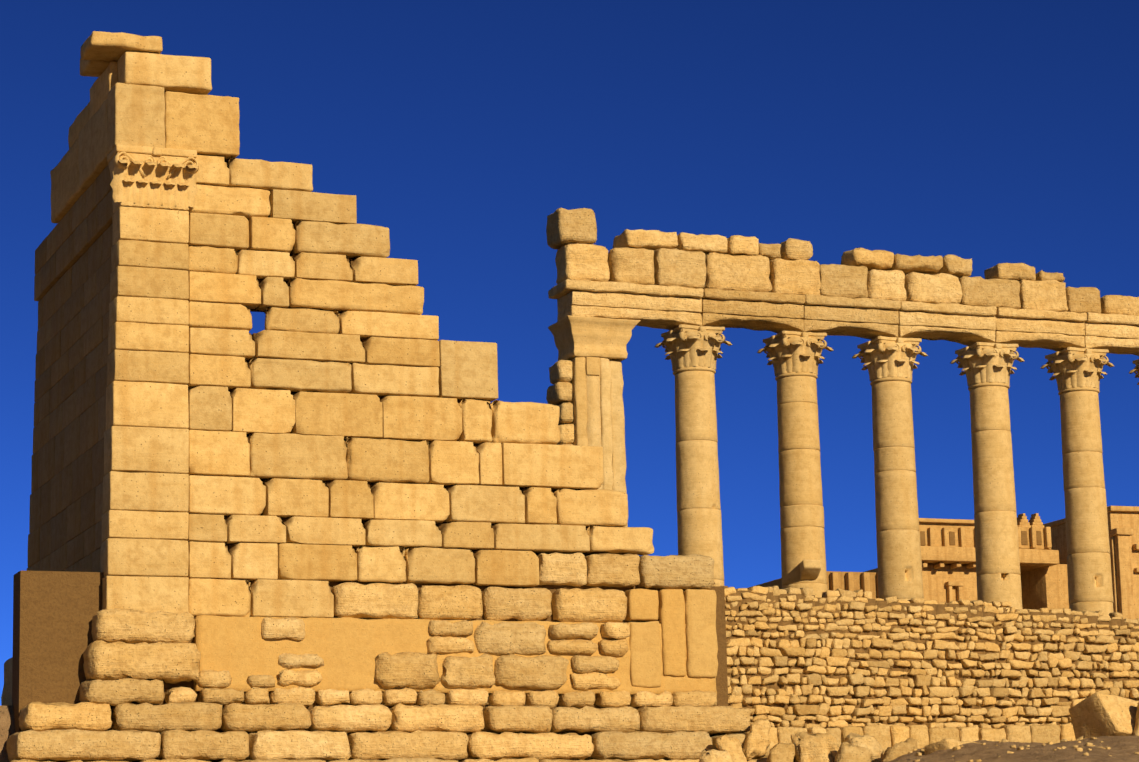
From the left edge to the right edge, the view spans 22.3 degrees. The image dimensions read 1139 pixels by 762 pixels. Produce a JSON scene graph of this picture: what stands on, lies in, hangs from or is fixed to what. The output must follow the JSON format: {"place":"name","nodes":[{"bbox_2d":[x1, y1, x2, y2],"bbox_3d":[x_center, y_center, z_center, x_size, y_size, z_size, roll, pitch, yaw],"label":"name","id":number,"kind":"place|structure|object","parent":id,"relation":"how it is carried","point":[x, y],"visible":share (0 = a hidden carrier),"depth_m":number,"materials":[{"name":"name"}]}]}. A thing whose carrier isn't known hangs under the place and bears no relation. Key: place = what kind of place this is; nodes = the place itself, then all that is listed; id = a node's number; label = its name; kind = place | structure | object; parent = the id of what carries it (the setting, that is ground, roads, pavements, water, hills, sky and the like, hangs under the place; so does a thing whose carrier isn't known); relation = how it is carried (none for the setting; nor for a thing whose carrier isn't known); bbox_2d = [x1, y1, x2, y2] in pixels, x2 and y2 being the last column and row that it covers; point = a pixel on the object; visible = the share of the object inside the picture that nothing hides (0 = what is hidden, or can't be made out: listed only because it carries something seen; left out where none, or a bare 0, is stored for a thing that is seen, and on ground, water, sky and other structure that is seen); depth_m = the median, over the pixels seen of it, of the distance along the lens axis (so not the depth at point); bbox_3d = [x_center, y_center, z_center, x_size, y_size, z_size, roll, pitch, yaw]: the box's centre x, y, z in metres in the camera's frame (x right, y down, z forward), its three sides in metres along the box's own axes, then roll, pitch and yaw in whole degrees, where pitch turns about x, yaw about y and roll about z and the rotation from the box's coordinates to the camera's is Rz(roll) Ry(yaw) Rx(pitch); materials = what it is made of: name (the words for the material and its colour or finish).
{"place":"outdoors","nodes":[
{"label":"outdoors","id":0,"kind":"place"},
{"bbox_2d":[0,706,1138,761],"bbox_3d":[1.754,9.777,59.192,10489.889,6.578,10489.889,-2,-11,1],"label":"ground","id":1,"kind":"structure","parent":0,"point":[1123,748],"depth_m":56.17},
{"bbox_2d":[12,251,727,761],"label":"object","id":2,"kind":"object","parent":1,"relation":"on","point":[54,611],"visible":0.02,"depth_m":55.94,"materials":[{"name":"brown stone"}]},
{"bbox_2d":[1,360,769,761],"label":"stone blocks","id":3,"kind":"structure","parent":1,"relation":"on","point":[133,658],"depth_m":57.92,"materials":[{"name":"stone"}]},
{"bbox_2d":[27,31,653,617],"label":"ashlar wall","id":4,"kind":"structure","parent":3,"relation":"on","point":[179,443],"depth_m":58.53,"materials":[{"name":"beige stone"}]},
{"bbox_2d":[194,588,717,694],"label":"wall panels","id":5,"kind":"object","parent":3,"relation":"on","point":[672,643],"visible":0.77,"depth_m":58.27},
{"bbox_2d":[569,357,1113,617],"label":"column shafts","id":6,"kind":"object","parent":1,"relation":"on","point":[597,401],"visible":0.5,"depth_m":73.49,"materials":[{"name":"stone"}]},
{"bbox_2d":[107,144,1138,391],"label":"capitals","id":7,"kind":"object","parent":6,"relation":"on","point":[155,178],"visible":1,"depth_m":72.38,"materials":[{"name":"stone"}]},
{"bbox_2d":[546,208,1138,355],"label":"entablature","id":8,"kind":"structure","parent":7,"relation":"on","point":[657,279],"depth_m":73.84,"materials":[{"name":"stone"}]},
{"bbox_2d":[699,692,1138,761],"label":"stones","id":9,"kind":"object","parent":1,"relation":"on","point":[1095,715],"visible":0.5,"depth_m":59.66,"materials":[{"name":"beige stone"}]},
{"bbox_2d":[713,584,1138,758],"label":"rubble wall","id":10,"kind":"structure","parent":1,"relation":"on","point":[934,731],"depth_m":62.63,"materials":[{"name":"stone"}]},
{"bbox_2d":[713,582,1138,728],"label":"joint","id":11,"kind":"object","parent":1,"relation":"on","point":[938,608],"visible":0.17,"depth_m":62.87,"materials":[{"name":"beige stone"}]},
{"bbox_2d":[747,506,1138,619],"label":"temple","id":12,"kind":"structure","parent":1,"relation":"on","point":[948,555],"depth_m":194.12,"materials":[{"name":"stone"}]},
{"bbox_2d":[0,0,1138,705],"label":"sky","id":13,"kind":"structure","parent":0,"point":[990,133],"materials":[{"name":"blue"}]}
]}

